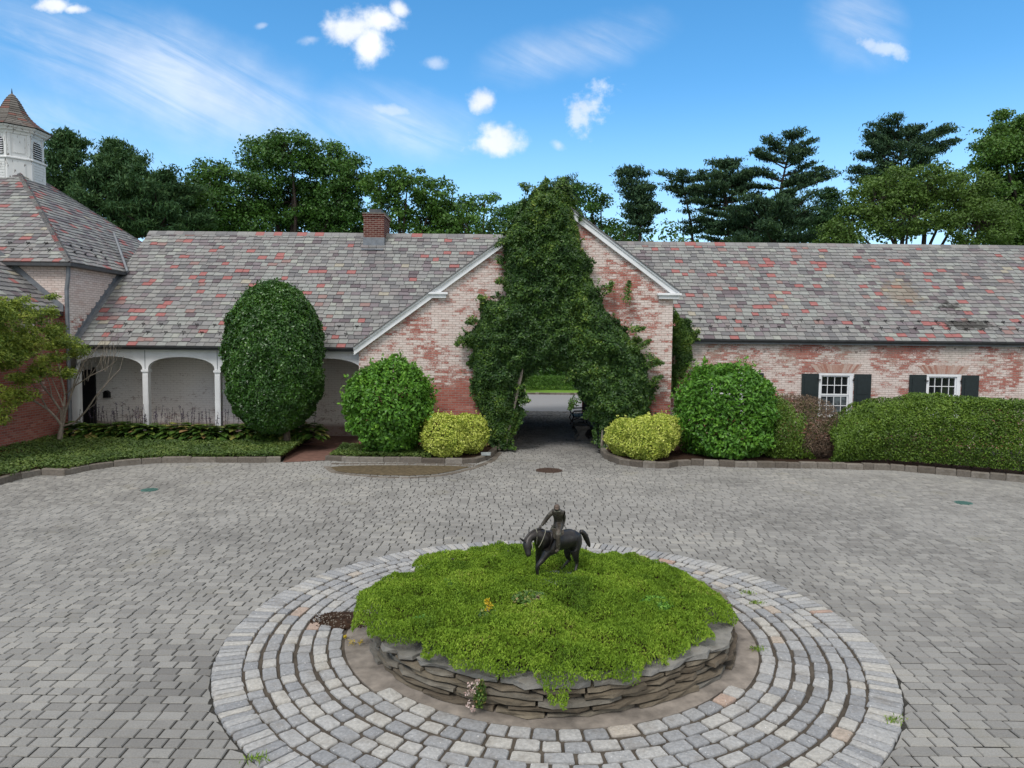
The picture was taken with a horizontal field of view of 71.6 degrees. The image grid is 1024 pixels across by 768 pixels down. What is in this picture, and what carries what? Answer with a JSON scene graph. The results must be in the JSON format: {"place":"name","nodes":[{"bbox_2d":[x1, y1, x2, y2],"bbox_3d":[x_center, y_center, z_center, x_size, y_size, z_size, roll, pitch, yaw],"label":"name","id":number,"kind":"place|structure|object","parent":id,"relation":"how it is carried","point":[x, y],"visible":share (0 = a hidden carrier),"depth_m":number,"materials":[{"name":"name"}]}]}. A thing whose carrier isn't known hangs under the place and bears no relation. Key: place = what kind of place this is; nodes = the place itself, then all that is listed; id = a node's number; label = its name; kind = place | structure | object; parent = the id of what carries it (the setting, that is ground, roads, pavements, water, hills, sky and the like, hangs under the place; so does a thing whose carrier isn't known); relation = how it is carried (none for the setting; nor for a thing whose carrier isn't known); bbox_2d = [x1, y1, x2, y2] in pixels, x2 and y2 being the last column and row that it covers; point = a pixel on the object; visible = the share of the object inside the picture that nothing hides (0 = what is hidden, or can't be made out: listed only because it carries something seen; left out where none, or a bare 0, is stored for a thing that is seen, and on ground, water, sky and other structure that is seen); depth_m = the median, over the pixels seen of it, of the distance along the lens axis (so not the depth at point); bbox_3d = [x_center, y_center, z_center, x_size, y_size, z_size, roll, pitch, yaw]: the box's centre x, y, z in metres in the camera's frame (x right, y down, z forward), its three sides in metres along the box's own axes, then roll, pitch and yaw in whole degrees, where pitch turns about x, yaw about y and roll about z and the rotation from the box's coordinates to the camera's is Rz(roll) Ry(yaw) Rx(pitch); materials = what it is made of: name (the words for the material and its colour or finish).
{"place":"outdoors","nodes":[
{"label":"outdoors","id":0,"kind":"place"},
{"bbox_2d":[0,433,314,475],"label":"planting bed","id":1,"kind":"object","parent":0,"point":[282,455],"visible":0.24,"depth_m":18.69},
{"bbox_2d":[88,407,119,437],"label":"hosta","id":2,"kind":"object","parent":1,"relation":"on","point":[99,429],"visible":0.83,"depth_m":21.22,"materials":[{"name":"green plant"}]},
{"bbox_2d":[97,402,133,438],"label":"hosta","id":3,"kind":"object","parent":1,"relation":"on","point":[114,430],"visible":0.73,"depth_m":21.28,"materials":[{"name":"green plant"}]},
{"bbox_2d":[114,407,148,438],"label":"hosta","id":4,"kind":"object","parent":1,"relation":"on","point":[125,427],"visible":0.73,"depth_m":21.03,"materials":[{"name":"green plant"}]},
{"bbox_2d":[128,404,163,439],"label":"hosta","id":5,"kind":"object","parent":1,"relation":"on","point":[146,428],"visible":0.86,"depth_m":20.95,"materials":[{"name":"green plant"}]},
{"bbox_2d":[149,405,175,438],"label":"hosta","id":6,"kind":"object","parent":1,"relation":"on","point":[156,430],"visible":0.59,"depth_m":21.35,"materials":[{"name":"green plant"}]},
{"bbox_2d":[156,405,191,439],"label":"hosta","id":7,"kind":"object","parent":1,"relation":"on","point":[167,429],"visible":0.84,"depth_m":21.00,"materials":[{"name":"green plant"}]},
{"bbox_2d":[172,407,203,439],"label":"hosta","id":8,"kind":"object","parent":1,"relation":"on","point":[183,434],"visible":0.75,"depth_m":20.94,"materials":[{"name":"green plant"}]},
{"bbox_2d":[187,408,221,440],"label":"hosta","id":9,"kind":"object","parent":1,"relation":"on","point":[206,427],"visible":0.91,"depth_m":20.97,"materials":[{"name":"green plant"}]},
{"bbox_2d":[205,409,238,440],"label":"hosta","id":10,"kind":"object","parent":1,"relation":"on","point":[223,434],"visible":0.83,"depth_m":21.10,"materials":[{"name":"green plant"}]},
{"bbox_2d":[218,421,250,439],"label":"hosta","id":11,"kind":"object","parent":1,"relation":"on","point":[242,432],"visible":0.65,"depth_m":21.16,"materials":[{"name":"green plant"}]},
{"bbox_2d":[236,426,259,439],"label":"hosta","id":12,"kind":"object","parent":1,"relation":"on","point":[247,435],"visible":0.32,"depth_m":21.13,"materials":[{"name":"green plant"}]},
{"bbox_2d":[248,408,278,440],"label":"hosta","id":13,"kind":"object","parent":1,"relation":"on","point":[262,437],"visible":0.39,"depth_m":20.90,"materials":[{"name":"green plant"}]},
{"bbox_2d":[218,277,327,440],"bbox_3d":[-6.918,-0.642,20.767,3.039,4.934,3.046,1,3,0],"label":"holly tree","id":14,"kind":"object","parent":1,"relation":"on","point":[272,378],"visible":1,"depth_m":19.80,"materials":[{"name":"green plant"}]},
{"bbox_2d":[267,430,294,440],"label":"hosta","id":15,"kind":"object","parent":1,"relation":"on","point":[280,436],"visible":0.23,"depth_m":20.89,"materials":[{"name":"green plant"}]},
{"bbox_2d":[291,422,314,439],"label":"hosta","id":16,"kind":"object","parent":1,"relation":"on","point":[308,432],"visible":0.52,"depth_m":21.23,"materials":[{"name":"green plant"}]},
{"bbox_2d":[86,436,358,444],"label":"porch floor","id":17,"kind":"structure","parent":0,"point":[336,440],"depth_m":22.68,"materials":[{"name":"brick"}]},
{"bbox_2d":[283,445,339,461],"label":"brick path","id":18,"kind":"structure","parent":0,"point":[309,453],"depth_m":20.46,"materials":[{"name":"red brick"}]},
{"bbox_2d":[333,446,491,457],"bbox_3d":[-2.790,1.908,20.670,4.528,0.050,3.099,1,3,0],"label":"planting bed","id":19,"kind":"object","parent":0,"point":[484,449],"visible":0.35,"depth_m":19.73,"materials":[{"name":"brown soil"}]},
{"bbox_2d":[329,442,430,457],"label":"ground cover","id":20,"kind":"object","parent":19,"relation":"on","point":[349,449],"visible":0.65,"depth_m":19.53,"materials":[{"name":"green plant"}]},
{"bbox_2d":[336,349,440,452],"bbox_3d":[-3.419,0.517,20.018,2.814,3.019,3.016,1,3,0],"label":"round shrub","id":21,"kind":"object","parent":19,"relation":"on","point":[381,429],"visible":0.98,"depth_m":19.19,"materials":[{"name":"green plant"}]},
{"bbox_2d":[418,409,470,457],"bbox_3d":[-1.848,1.389,19.548,1.459,1.338,1.541,1,3,0],"label":"variegated shrub","id":22,"kind":"object","parent":19,"relation":"on","point":[437,444],"visible":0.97,"depth_m":19.17,"materials":[{"name":"yellow plant"}]},
{"bbox_2d":[443,411,491,453],"bbox_3d":[-1.280,1.387,20.038,1.443,1.294,1.346,1,3,0],"label":"variegated shrub","id":23,"kind":"object","parent":19,"relation":"on","point":[478,436],"visible":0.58,"depth_m":19.71,"materials":[{"name":"yellow plant"}]},
{"bbox_2d":[0,443,1023,767],"bbox_3d":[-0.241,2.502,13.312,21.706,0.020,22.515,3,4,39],"label":"courtyard paving","id":24,"kind":"structure","parent":0,"point":[888,505],"depth_m":10.94,"materials":[{"name":"grey stone"}]},
{"bbox_2d":[0,456,280,484],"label":"kerb","id":25,"kind":"structure","parent":24,"relation":"on","point":[8,478],"depth_m":18.36,"materials":[{"name":"stone"}]},
{"bbox_2d":[141,488,157,491],"bbox_3d":[-7.840,2.289,15.365,0.340,0.027,0.340,1,3,0],"label":"valve cover","id":26,"kind":"object","parent":24,"relation":"on","point":[148,489],"visible":1,"depth_m":15.33,"materials":[{"name":"teal"}]},
{"bbox_2d":[0,433,307,475],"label":"ground cover","id":27,"kind":"object","parent":24,"relation":"on","point":[106,449],"visible":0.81,"depth_m":19.18,"materials":[{"name":"green plant"}]},
{"bbox_2d":[0,292,123,440],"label":"maple tree","id":28,"kind":"object","parent":27,"relation":"on","point":[18,346],"visible":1,"depth_m":18.69,"materials":[{"name":"green plant"}]},
{"bbox_2d":[55,410,90,437],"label":"hosta","id":29,"kind":"object","parent":27,"relation":"on","point":[73,427],"visible":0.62,"depth_m":21.16,"materials":[{"name":"green plant"}]},
{"bbox_2d":[68,404,105,439],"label":"hosta","id":30,"kind":"object","parent":27,"relation":"on","point":[84,432],"visible":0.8,"depth_m":21.09,"materials":[{"name":"green plant"}]},
{"bbox_2d":[293,411,329,441],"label":"hosta","id":31,"kind":"object","parent":27,"relation":"on","point":[319,428],"visible":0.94,"depth_m":21.15,"materials":[{"name":"green plant"}]},
{"bbox_2d":[330,465,467,475],"bbox_3d":[-2.916,2.177,17.974,3.688,0.001,1.444,1,3,0],"label":"dirt patch","id":32,"kind":"object","parent":24,"relation":"on","point":[406,470],"visible":1,"depth_m":18.05,"materials":[{"name":"brown soil"}]},
{"bbox_2d":[325,446,497,463],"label":"kerb","id":33,"kind":"structure","parent":24,"relation":"on","point":[412,459],"depth_m":19.14,"materials":[{"name":"stone"}]},
{"bbox_2d":[481,452,490,455],"bbox_3d":[-0.717,1.928,19.596,0.276,0.111,0.131,1,3,0],"label":"loose stone","id":34,"kind":"object","parent":33,"relation":"on","point":[485,453],"visible":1,"depth_m":19.53,"materials":[{"name":"white stone"}]},
{"bbox_2d":[323,452,501,478],"bbox_3d":[-2.070,2.165,18.656,5.306,0.056,2.864,-1,4,-26],"label":"stone border","id":35,"kind":"object","parent":24,"relation":"on","point":[491,460],"visible":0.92,"depth_m":18.35,"materials":[{"name":"stone"}]},
{"bbox_2d":[536,468,561,472],"bbox_3d":[0.947,2.210,18.182,0.680,0.027,0.680,1,3,0],"label":"manhole cover","id":36,"kind":"object","parent":24,"relation":"on","point":[550,470],"visible":1,"depth_m":18.11,"materials":[{"name":"metal"}]},
{"bbox_2d":[210,541,903,767],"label":"cobblestone ring","id":37,"kind":"object","parent":24,"relation":"on","point":[873,741],"visible":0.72,"depth_m":6.36,"materials":[{"name":"stone"}]},
{"bbox_2d":[239,750,270,765],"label":"weed","id":38,"kind":"object","parent":37,"relation":"on","point":[255,757],"visible":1,"depth_m":5.54,"materials":[{"name":"green plant"}]},
{"bbox_2d":[310,610,371,628],"bbox_3d":[-1.943,2.747,8.313,0.833,0.052,0.550,1,3,0],"label":"mulch heap","id":39,"kind":"object","parent":37,"relation":"on","point":[346,620],"visible":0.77,"depth_m":8.25,"materials":[{"name":"brown soil"}]},
{"bbox_2d":[314,611,364,627],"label":"wood chips","id":40,"kind":"object","parent":39,"relation":"on","point":[335,620],"visible":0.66,"depth_m":8.29,"materials":[{"name":"brown wood"}]},
{"bbox_2d":[345,609,758,730],"bbox_3d":[0.421,2.803,8.232,4.560,0.016,4.405,1,3,0],"label":"concrete apron","id":41,"kind":"object","parent":37,"relation":"on","point":[370,673],"visible":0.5,"depth_m":6.59,"materials":[{"name":"grey concrete"}]},
{"bbox_2d":[369,558,737,718],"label":"dry stone wall","id":42,"kind":"structure","parent":41,"relation":"on","point":[694,668],"depth_m":6.49,"materials":[{"name":"grey stone"}]},
{"bbox_2d":[463,678,486,711],"bbox_3d":[-0.314,2.731,6.220,0.139,0.316,0.201,4,5,43],"label":"pink sedum","id":43,"kind":"object","parent":42,"relation":"attached to","point":[478,697],"visible":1,"depth_m":6.22,"materials":[{"name":"green plant"}]},
{"bbox_2d":[385,557,706,668],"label":"bed soil","id":44,"kind":"structure","parent":42,"relation":"in","point":[663,643],"depth_m":7.03,"materials":[{"name":"brown soil"}]},
{"bbox_2d":[413,614,435,627],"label":"weed","id":45,"kind":"object","parent":44,"relation":"on","point":[420,616],"visible":0.19,"depth_m":7.16,"materials":[{"name":"green plant"}]},
{"bbox_2d":[475,597,498,622],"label":"flowering plant","id":46,"kind":"object","parent":44,"relation":"on","point":[487,602],"visible":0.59,"depth_m":7.12,"materials":[{"name":"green plant"}]},
{"bbox_2d":[511,589,546,604],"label":"weed","id":47,"kind":"object","parent":44,"relation":"on","point":[515,597],"visible":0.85,"depth_m":7.58,"materials":[{"name":"green plant"}]},
{"bbox_2d":[350,540,738,710],"bbox_3d":[0.322,2.417,8.153,4.085,0.488,4.008,3,4,37],"label":"stonecrop","id":48,"kind":"object","parent":44,"relation":"on","point":[614,577],"visible":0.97,"depth_m":7.37,"materials":[{"name":"green plant"}]},
{"bbox_2d":[520,504,590,585],"bbox_3d":[0.563,1.912,8.472,0.938,1.049,0.690,1,3,0],"label":"horse statue","id":49,"kind":"object","parent":44,"relation":"on","point":[555,539],"visible":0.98,"depth_m":8.33,"materials":[{"name":"brown metal"}]},
{"bbox_2d":[638,595,673,609],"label":"sedum plant","id":50,"kind":"object","parent":44,"relation":"on","point":[666,606],"visible":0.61,"depth_m":7.62,"materials":[{"name":"green plant"}]},
{"bbox_2d":[738,588,756,594],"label":"weed","id":51,"kind":"object","parent":37,"relation":"on","point":[749,591],"visible":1,"depth_m":9.34,"materials":[{"name":"green plant"}]},
{"bbox_2d":[749,645,765,651],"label":"weed","id":52,"kind":"object","parent":37,"relation":"on","point":[757,648],"visible":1,"depth_m":7.62,"materials":[{"name":"green plant"}]},
{"bbox_2d":[748,600,766,603],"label":"weed","id":53,"kind":"object","parent":37,"relation":"on","point":[755,602],"visible":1,"depth_m":8.97,"materials":[{"name":"green plant"}]},
{"bbox_2d":[884,713,908,725],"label":"weed","id":54,"kind":"object","parent":37,"relation":"on","point":[892,720],"visible":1,"depth_m":6.20,"materials":[{"name":"green plant"}]},
{"bbox_2d":[600,448,1023,482],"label":"kerb","id":55,"kind":"structure","parent":24,"relation":"on","point":[608,455],"depth_m":18.80,"materials":[{"name":"stone"}]},
{"bbox_2d":[954,501,972,504],"bbox_3d":[9.487,2.497,14.928,0.340,0.027,0.340,1,3,0],"label":"valve cover","id":56,"kind":"object","parent":24,"relation":"on","point":[964,502],"visible":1,"depth_m":14.90,"materials":[{"name":"teal"}]},
{"bbox_2d":[0,0,1023,312],"label":"sky","id":57,"kind":"structure","parent":0,"point":[486,96],"materials":[{"name":"blue"}]},
{"bbox_2d":[519,394,581,411],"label":"road","id":58,"kind":"structure","parent":0,"point":[546,403],"depth_m":37.88,"materials":[{"name":"grey asphalt"}]},
{"bbox_2d":[526,380,577,392],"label":"grass verge","id":59,"kind":"object","parent":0,"point":[555,391],"depth_m":45.98,"materials":[{"name":"green plant"}]},
{"bbox_2d":[44,126,95,201],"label":"broadleaf tree","id":60,"kind":"object","parent":59,"relation":"on","point":[65,146],"visible":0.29,"depth_m":46.34,"materials":[{"name":"green plant"}]},
{"bbox_2d":[60,135,177,238],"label":"broadleaf tree","id":61,"kind":"object","parent":59,"relation":"on","point":[96,180],"visible":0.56,"depth_m":44.75,"materials":[{"name":"green plant"}]},
{"bbox_2d":[100,160,222,238],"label":"broadleaf tree","id":62,"kind":"object","parent":59,"relation":"on","point":[166,193],"visible":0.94,"depth_m":44.07,"materials":[{"name":"green plant"}]},
{"bbox_2d":[178,156,241,230],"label":"broadleaf tree","id":63,"kind":"object","parent":59,"relation":"on","point":[209,199],"visible":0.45,"depth_m":48.58,"materials":[{"name":"green plant"}]},
{"bbox_2d":[205,127,377,232],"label":"broadleaf tree","id":64,"kind":"object","parent":59,"relation":"on","point":[310,205],"visible":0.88,"depth_m":49.94,"materials":[{"name":"green plant"}]},
{"bbox_2d":[356,165,466,233],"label":"broadleaf tree","id":65,"kind":"object","parent":59,"relation":"on","point":[432,206],"visible":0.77,"depth_m":48.19,"materials":[{"name":"green plant"}]},
{"bbox_2d":[433,191,508,234],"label":"broadleaf tree","id":66,"kind":"object","parent":59,"relation":"on","point":[472,218],"visible":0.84,"depth_m":48.97,"materials":[{"name":"green plant"}]},
{"bbox_2d":[526,365,563,384],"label":"evergreen shrub","id":67,"kind":"object","parent":59,"relation":"on","point":[551,371],"visible":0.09,"depth_m":51.35,"materials":[{"name":"green plant"}]},
{"bbox_2d":[526,375,576,389],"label":"hedge","id":68,"kind":"object","parent":59,"relation":"on","point":[555,380],"visible":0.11,"depth_m":47.06,"materials":[{"name":"green plant"}]},
{"bbox_2d":[549,173,587,216],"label":"tree","id":69,"kind":"object","parent":59,"relation":"on","point":[568,178],"visible":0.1,"depth_m":54.49,"materials":[{"name":"green plant"}]},
{"bbox_2d":[572,182,645,240],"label":"broadleaf tree","id":70,"kind":"object","parent":59,"relation":"on","point":[593,207],"visible":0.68,"depth_m":53.38,"materials":[{"name":"green plant"}]},
{"bbox_2d":[608,163,670,240],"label":"pine tree","id":71,"kind":"object","parent":59,"relation":"on","point":[641,209],"visible":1,"depth_m":50.77,"materials":[{"name":"green plant"}]},
{"bbox_2d":[653,167,706,241],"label":"pine tree","id":72,"kind":"object","parent":59,"relation":"on","point":[681,177],"visible":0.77,"depth_m":53.08,"materials":[{"name":"green plant"}]},
{"bbox_2d":[685,155,775,241],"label":"pine tree","id":73,"kind":"object","parent":59,"relation":"on","point":[725,180],"visible":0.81,"depth_m":50.80,"materials":[{"name":"green plant"}]},
{"bbox_2d":[715,186,823,242],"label":"pine tree","id":74,"kind":"object","parent":59,"relation":"on","point":[768,220],"visible":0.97,"depth_m":48.10,"materials":[{"name":"green plant"}]},
{"bbox_2d":[746,125,842,235],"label":"pine tree","id":75,"kind":"object","parent":59,"relation":"on","point":[796,153],"visible":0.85,"depth_m":49.72,"materials":[{"name":"green plant"}]},
{"bbox_2d":[840,111,967,243],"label":"pine tree","id":76,"kind":"object","parent":59,"relation":"on","point":[883,138],"visible":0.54,"depth_m":54.33,"materials":[{"name":"green plant"}]},
{"bbox_2d":[809,159,1023,244],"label":"broadleaf tree","id":77,"kind":"object","parent":59,"relation":"on","point":[994,219],"visible":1,"depth_m":44.23,"materials":[{"name":"green plant"}]},
{"bbox_2d":[952,107,1023,244],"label":"broadleaf tree","id":78,"kind":"object","parent":59,"relation":"on","point":[999,146],"visible":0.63,"depth_m":46.63,"materials":[{"name":"green plant"}]},
{"bbox_2d":[524,411,581,415],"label":"paving","id":79,"kind":"structure","parent":0,"point":[548,413],"depth_m":32.53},
{"bbox_2d":[508,416,598,445],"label":"passage floor","id":80,"kind":"structure","parent":0,"point":[564,432],"depth_m":25.79,"materials":[{"name":"grey stone"}]},
{"bbox_2d":[569,402,586,427],"bbox_3d":[2.576,1.172,27.620,0.621,0.988,1.252,1,3,0],"label":"iron bench","id":81,"kind":"object","parent":80,"relation":"on","point":[573,414],"visible":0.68,"depth_m":27.65,"materials":[{"name":"metal"}]},
{"bbox_2d":[573,423,589,439],"bbox_3d":[2.363,1.619,24.341,0.480,0.470,1.100,1,3,0],"label":"stone bench","id":82,"kind":"object","parent":80,"relation":"on","point":[581,428],"visible":1,"depth_m":23.92,"materials":[{"name":"grey stone"}]},
{"bbox_2d":[606,439,1023,474],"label":"planting bed","id":83,"kind":"object","parent":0,"point":[676,453],"visible":0.29,"depth_m":19.52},
{"bbox_2d":[602,414,650,455],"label":"variegated shrub","id":84,"kind":"object","parent":83,"relation":"on","point":[613,441],"visible":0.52,"depth_m":19.71,"materials":[{"name":"yellow plant"}]},
{"bbox_2d":[621,411,673,460],"bbox_3d":[3.691,1.440,19.409,1.445,1.370,1.517,1,3,0],"label":"variegated shrub","id":85,"kind":"object","parent":83,"relation":"on","point":[652,453],"visible":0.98,"depth_m":19.02,"materials":[{"name":"yellow plant"}]},
{"bbox_2d":[647,410,684,451],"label":"variegated shrub","id":86,"kind":"object","parent":83,"relation":"on","point":[676,439],"visible":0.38,"depth_m":19.73,"materials":[{"name":"yellow plant"}]},
{"bbox_2d":[667,355,781,459],"bbox_3d":[6.030,0.638,20.238,3.323,2.944,3.012,1,3,0],"label":"round shrub","id":87,"kind":"object","parent":83,"relation":"on","point":[725,430],"visible":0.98,"depth_m":19.40,"materials":[{"name":"green plant"}]},
{"bbox_2d":[745,393,837,458],"bbox_3d":[8.001,1.155,20.232,2.632,1.852,2.107,1,3,0],"label":"dying shrub","id":88,"kind":"object","parent":83,"relation":"on","point":[799,448],"visible":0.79,"depth_m":19.68,"materials":[{"name":"green plant"}]},
{"bbox_2d":[817,391,1023,472],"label":"hedge","id":89,"kind":"object","parent":83,"relation":"on","point":[864,427],"visible":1,"depth_m":18.51,"materials":[{"name":"green plant"}]},
{"label":"lawn","id":90,"kind":"structure","parent":0,"visible":0},
{"bbox_2d":[490,196,528,229],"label":"broadleaf tree","id":91,"kind":"object","parent":90,"relation":"on","point":[508,210],"visible":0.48,"depth_m":60.31,"materials":[{"name":"green plant"}]},
{"bbox_2d":[0,89,1023,454],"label":"brick stable","id":92,"kind":"structure","parent":90,"relation":"on","point":[838,327],"depth_m":23.59,"materials":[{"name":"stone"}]},
{"bbox_2d":[82,367,96,428],"bbox_3d":[-14.229,0.548,23.693,0.710,2.220,0.075,1,3,0],"label":"door","id":93,"kind":"structure","parent":92,"relation":"in","point":[89,389],"depth_m":23.67,"materials":[{"name":"black wood"}]},
{"bbox_2d":[453,172,664,450],"bbox_3d":[1.403,-2.079,20.790,6.283,8.191,1.147,1,3,0],"label":"climbing vine","id":94,"kind":"object","parent":92,"relation":"attached to","point":[566,325],"visible":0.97,"depth_m":20.67,"materials":[{"name":"green plant"}]},
{"bbox_2d":[671,307,700,397],"bbox_3d":[5.489,-0.306,22.781,1.111,4.372,0.374,1,3,0],"label":"climbing vine","id":95,"kind":"object","parent":92,"relation":"attached to","point":[684,335],"visible":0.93,"depth_m":22.72,"materials":[{"name":"green plant"}]},
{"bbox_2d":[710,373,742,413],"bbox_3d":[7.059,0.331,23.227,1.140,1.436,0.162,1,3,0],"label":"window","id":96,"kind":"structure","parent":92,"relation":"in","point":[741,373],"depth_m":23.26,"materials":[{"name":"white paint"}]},
{"bbox_2d":[818,373,853,416],"bbox_3d":[10.564,0.367,23.227,1.140,1.436,0.162,1,3,0],"label":"window","id":97,"kind":"structure","parent":92,"relation":"in","point":[836,388],"depth_m":23.26,"materials":[{"name":"white paint"}]},
{"bbox_2d":[926,374,961,417],"bbox_3d":[14.069,0.404,23.227,1.140,1.436,0.162,1,3,0],"label":"window","id":98,"kind":"structure","parent":92,"relation":"in","point":[950,384],"depth_m":23.23,"materials":[{"name":"white paint"}]},
{"bbox_2d":[528,392,576,394],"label":"kerb","id":99,"kind":"structure","parent":90,"relation":"on","point":[540,393],"depth_m":44.12,"materials":[{"name":"stone"}]},
{"bbox_2d":[224,197,1011,244],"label":"woods","id":100,"kind":"object","parent":90,"relation":"on","point":[662,237],"visible":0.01,"depth_m":68.62,"materials":[{"name":"green plant"}]},
{"bbox_2d":[798,186,850,242],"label":"pine tree","id":101,"kind":"object","parent":90,"relation":"on","point":[828,207],"visible":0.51,"depth_m":58.52,"materials":[{"name":"green plant"}]}
]}

